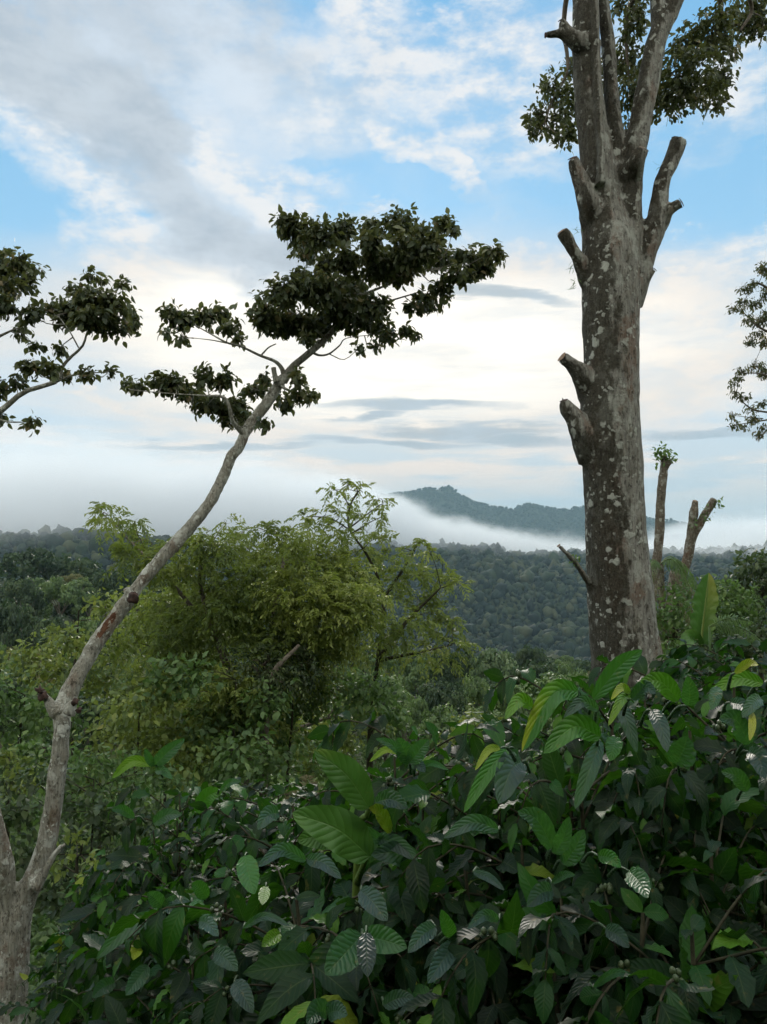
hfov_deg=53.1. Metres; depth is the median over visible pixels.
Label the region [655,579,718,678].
bush
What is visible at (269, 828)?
coffee shrub
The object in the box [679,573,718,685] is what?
banana plant
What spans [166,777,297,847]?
coffee shrub
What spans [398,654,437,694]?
valley tree
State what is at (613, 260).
shade tree
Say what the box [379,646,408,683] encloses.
valley tree
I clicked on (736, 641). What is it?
coffee shrub
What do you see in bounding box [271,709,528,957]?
coffee shrub
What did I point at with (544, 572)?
forest
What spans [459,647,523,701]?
valley tree
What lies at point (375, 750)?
valley tree
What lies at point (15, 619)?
valley tree
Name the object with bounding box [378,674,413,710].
valley tree
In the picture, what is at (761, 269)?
fine leaved tree
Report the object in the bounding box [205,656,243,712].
valley tree
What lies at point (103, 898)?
coffee shrub
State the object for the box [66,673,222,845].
bush
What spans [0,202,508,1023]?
leaning tree
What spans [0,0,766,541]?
sky
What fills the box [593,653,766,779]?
coffee shrub
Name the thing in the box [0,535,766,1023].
ground
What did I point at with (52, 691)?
valley tree
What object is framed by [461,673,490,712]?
valley tree
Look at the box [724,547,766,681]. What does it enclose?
bush
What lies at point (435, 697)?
valley tree
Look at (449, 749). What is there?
coffee shrub
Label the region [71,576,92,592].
valley tree
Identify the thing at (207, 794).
coffee shrub
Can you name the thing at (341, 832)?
broad leaved plant
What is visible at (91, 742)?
valley tree
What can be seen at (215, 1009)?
coffee shrub
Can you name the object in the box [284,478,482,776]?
feathery tree
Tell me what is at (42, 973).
coffee shrub
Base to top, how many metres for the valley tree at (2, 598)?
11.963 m
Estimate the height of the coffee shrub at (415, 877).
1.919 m
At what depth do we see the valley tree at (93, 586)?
190.23 m
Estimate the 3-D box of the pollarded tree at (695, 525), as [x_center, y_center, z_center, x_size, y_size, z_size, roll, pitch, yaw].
[5.036,2.408,12.442,1.146,5.341,0.309,0,-3,0]
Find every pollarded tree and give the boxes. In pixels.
[650,441,677,613]
[666,497,724,648]
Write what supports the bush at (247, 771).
on the ground
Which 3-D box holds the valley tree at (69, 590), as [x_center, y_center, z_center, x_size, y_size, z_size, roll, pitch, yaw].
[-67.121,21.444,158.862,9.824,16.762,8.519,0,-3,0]
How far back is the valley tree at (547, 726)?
54.74 m
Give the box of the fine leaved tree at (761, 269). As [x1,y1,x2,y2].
[724,261,766,440]
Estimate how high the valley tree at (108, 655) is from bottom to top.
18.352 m
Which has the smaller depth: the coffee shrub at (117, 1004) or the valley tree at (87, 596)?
the coffee shrub at (117, 1004)
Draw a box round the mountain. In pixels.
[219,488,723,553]
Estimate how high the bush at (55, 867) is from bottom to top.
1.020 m
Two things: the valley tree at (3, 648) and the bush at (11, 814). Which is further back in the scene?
the valley tree at (3, 648)
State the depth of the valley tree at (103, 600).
177.86 m
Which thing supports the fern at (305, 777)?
on the ground
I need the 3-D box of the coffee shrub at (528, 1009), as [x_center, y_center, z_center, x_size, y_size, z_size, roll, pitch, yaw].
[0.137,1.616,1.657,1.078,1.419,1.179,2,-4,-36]
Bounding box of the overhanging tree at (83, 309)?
[0,238,142,437]
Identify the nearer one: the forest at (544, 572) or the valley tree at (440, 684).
the valley tree at (440, 684)
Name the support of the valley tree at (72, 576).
on the ground
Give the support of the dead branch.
on the bush at (346, 747)
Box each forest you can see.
[0,524,766,661]
[365,484,728,551]
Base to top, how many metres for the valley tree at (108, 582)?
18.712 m
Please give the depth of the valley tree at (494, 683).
99.29 m
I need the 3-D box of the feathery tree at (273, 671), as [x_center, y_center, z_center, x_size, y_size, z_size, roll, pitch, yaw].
[-1.851,4.229,13.304,1.967,4.090,1.937,3,-4,-43]
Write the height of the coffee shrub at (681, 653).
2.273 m
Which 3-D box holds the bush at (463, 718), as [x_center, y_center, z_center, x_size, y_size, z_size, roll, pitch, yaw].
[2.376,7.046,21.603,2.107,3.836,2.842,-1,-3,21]
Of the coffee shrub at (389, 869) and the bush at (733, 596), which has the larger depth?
the bush at (733, 596)
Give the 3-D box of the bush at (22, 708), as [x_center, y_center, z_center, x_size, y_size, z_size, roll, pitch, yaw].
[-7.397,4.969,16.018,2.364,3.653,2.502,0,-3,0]
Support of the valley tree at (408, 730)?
on the ground
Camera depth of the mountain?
4248.77 m
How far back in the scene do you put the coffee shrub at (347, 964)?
1.73 m
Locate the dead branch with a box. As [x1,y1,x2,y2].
[276,692,337,737]
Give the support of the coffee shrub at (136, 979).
on the ground
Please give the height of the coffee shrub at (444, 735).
1.840 m
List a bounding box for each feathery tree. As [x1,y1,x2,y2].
[79,501,396,811]
[218,636,339,796]
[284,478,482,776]
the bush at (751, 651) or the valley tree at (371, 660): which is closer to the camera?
the bush at (751, 651)
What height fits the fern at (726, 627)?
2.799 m
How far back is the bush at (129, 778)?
10.22 m
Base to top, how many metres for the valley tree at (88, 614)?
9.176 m
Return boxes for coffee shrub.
[0,987,86,1023]
[17,950,82,1023]
[27,803,292,1023]
[31,829,164,1023]
[36,800,388,1023]
[56,886,287,1023]
[63,861,262,1021]
[67,783,312,1011]
[69,961,150,1023]
[75,738,248,989]
[108,815,541,1023]
[147,951,476,1023]
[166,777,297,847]
[186,783,349,928]
[218,777,327,835]
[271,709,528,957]
[283,770,448,843]
[287,755,682,1023]
[302,816,495,900]
[330,883,541,1023]
[365,767,386,781]
[380,741,629,898]
[382,729,599,868]
[392,649,766,1023]
[394,840,766,1023]
[432,711,602,870]
[512,787,766,1023]
[535,674,760,930]
[545,744,765,925]
[573,654,766,971]
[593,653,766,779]
[639,634,766,927]
[649,637,766,759]
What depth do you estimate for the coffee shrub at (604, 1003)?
1.45 m
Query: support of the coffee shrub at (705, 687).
on the ground
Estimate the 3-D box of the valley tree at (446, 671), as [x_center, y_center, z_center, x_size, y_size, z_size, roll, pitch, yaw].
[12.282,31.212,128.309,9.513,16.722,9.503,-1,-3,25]
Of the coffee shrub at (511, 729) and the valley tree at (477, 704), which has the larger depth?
the valley tree at (477, 704)
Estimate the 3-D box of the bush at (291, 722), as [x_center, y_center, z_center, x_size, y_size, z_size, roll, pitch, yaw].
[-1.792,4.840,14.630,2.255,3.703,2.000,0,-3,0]
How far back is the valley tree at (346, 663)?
181.15 m
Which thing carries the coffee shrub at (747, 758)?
on the ground
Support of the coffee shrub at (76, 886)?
on the ground
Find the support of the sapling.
on the ground
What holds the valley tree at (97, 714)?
on the ground
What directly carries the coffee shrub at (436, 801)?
on the ground
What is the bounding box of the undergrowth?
[0,733,538,1002]
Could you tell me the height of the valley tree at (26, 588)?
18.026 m
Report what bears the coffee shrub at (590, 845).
on the ground
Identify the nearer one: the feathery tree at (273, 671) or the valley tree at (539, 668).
the feathery tree at (273, 671)
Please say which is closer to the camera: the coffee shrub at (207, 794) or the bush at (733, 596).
the coffee shrub at (207, 794)
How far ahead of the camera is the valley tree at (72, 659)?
83.39 m
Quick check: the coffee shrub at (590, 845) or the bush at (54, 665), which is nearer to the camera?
the coffee shrub at (590, 845)
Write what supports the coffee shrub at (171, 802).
on the ground
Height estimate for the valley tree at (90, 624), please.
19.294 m
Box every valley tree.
[0,592,37,617]
[0,598,33,653]
[0,642,34,748]
[0,674,37,760]
[1,576,48,642]
[2,680,79,756]
[3,646,56,752]
[21,577,56,621]
[22,613,71,683]
[24,688,141,758]
[40,575,83,621]
[51,599,93,622]
[55,650,100,717]
[60,573,83,582]
[64,615,105,721]
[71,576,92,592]
[77,587,101,621]
[80,727,117,757]
[82,580,100,591]
[83,607,99,622]
[85,628,132,686]
[87,589,107,616]
[91,568,134,606]
[92,664,134,751]
[109,587,158,621]
[116,654,150,687]
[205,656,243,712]
[272,736,340,779]
[304,681,389,755]
[320,650,358,669]
[330,666,359,704]
[350,668,372,681]
[352,677,402,762]
[358,653,390,674]
[359,735,398,762]
[369,668,400,678]
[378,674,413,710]
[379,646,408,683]
[385,688,427,769]
[390,723,411,756]
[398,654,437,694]
[411,678,433,697]
[412,701,461,767]
[416,678,462,706]
[416,682,468,723]
[418,707,466,759]
[426,649,481,693]
[458,677,506,708]
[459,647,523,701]
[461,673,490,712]
[466,706,503,723]
[486,671,582,722]
[490,682,506,709]
[503,706,545,731]
[511,644,546,670]
[518,658,558,682]
[541,712,564,738]
[548,661,588,682]
[555,655,577,674]
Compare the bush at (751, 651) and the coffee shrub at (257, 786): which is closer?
the coffee shrub at (257, 786)
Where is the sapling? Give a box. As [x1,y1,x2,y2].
[54,934,62,1020]
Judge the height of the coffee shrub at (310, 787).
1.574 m
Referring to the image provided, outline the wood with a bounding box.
[0,546,757,683]
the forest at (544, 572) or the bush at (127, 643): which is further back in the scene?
the forest at (544, 572)
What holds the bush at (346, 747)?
on the ground
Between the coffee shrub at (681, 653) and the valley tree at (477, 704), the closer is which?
the coffee shrub at (681, 653)
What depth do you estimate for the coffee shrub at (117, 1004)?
2.04 m
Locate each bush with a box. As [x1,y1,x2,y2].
[0,587,169,824]
[0,666,94,834]
[0,730,192,857]
[0,741,48,841]
[0,753,173,917]
[47,824,109,927]
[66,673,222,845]
[97,578,221,828]
[136,651,302,801]
[236,676,340,795]
[256,694,396,784]
[321,660,413,778]
[435,702,504,764]
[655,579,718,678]
[666,604,766,676]
[679,574,766,680]
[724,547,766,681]
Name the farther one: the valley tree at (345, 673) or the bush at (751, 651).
the valley tree at (345, 673)
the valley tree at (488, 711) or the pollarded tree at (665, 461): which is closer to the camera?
the pollarded tree at (665, 461)
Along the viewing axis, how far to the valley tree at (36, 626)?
108.08 m
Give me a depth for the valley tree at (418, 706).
68.46 m
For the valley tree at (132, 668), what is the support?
on the ground
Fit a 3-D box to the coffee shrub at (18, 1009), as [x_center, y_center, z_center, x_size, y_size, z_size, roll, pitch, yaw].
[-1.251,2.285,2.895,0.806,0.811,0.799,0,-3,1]
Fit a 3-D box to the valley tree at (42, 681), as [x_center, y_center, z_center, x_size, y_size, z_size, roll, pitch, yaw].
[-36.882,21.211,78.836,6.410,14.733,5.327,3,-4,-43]
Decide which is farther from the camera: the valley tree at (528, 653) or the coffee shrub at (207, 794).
the valley tree at (528, 653)
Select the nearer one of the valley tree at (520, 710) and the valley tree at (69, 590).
the valley tree at (520, 710)
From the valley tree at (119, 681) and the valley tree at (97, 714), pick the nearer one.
the valley tree at (97, 714)
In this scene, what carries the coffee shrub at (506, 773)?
on the ground
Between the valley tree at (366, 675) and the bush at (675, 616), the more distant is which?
the valley tree at (366, 675)
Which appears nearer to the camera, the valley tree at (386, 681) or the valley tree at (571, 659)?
the valley tree at (386, 681)
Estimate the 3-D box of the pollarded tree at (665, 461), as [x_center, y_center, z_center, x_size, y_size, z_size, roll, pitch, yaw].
[4.297,1.937,11.873,0.673,6.108,0.322,0,-3,0]
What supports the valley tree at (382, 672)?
on the ground
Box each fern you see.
[283,774,325,807]
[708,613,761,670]
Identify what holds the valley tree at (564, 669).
on the ground
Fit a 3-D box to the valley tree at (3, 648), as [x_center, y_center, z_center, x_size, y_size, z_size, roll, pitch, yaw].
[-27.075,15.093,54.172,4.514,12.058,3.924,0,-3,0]
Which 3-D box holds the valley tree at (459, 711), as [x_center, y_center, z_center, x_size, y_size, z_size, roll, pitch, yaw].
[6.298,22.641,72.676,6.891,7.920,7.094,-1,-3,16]
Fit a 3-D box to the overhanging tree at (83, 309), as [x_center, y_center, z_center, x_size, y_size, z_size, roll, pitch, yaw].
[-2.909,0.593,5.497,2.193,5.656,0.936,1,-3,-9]
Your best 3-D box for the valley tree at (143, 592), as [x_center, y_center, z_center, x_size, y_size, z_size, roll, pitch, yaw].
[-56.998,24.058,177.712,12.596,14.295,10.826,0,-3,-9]
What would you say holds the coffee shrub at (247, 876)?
on the ground
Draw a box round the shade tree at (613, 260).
[520,0,766,734]
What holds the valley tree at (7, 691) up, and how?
on the ground
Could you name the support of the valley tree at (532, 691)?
on the ground
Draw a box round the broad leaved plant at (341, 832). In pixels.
[292,749,373,900]
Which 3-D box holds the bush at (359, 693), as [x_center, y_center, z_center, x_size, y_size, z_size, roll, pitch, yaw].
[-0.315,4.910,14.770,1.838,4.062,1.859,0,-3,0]
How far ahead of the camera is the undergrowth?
15.93 m
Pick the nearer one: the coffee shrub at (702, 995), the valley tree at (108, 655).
the coffee shrub at (702, 995)
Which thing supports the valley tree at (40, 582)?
on the ground
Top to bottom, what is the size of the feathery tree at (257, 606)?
6.837 m
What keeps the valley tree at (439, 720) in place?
on the ground
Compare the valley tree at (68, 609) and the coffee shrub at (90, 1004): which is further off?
the valley tree at (68, 609)
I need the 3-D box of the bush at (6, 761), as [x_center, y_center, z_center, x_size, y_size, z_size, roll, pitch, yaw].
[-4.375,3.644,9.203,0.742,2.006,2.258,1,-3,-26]
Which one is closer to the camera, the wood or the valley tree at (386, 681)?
the valley tree at (386, 681)
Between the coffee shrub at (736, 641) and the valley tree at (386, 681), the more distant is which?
the valley tree at (386, 681)
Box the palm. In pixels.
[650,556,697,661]
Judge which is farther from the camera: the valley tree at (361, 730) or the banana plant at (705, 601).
the valley tree at (361, 730)
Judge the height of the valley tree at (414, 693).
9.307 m
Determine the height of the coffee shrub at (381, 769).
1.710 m

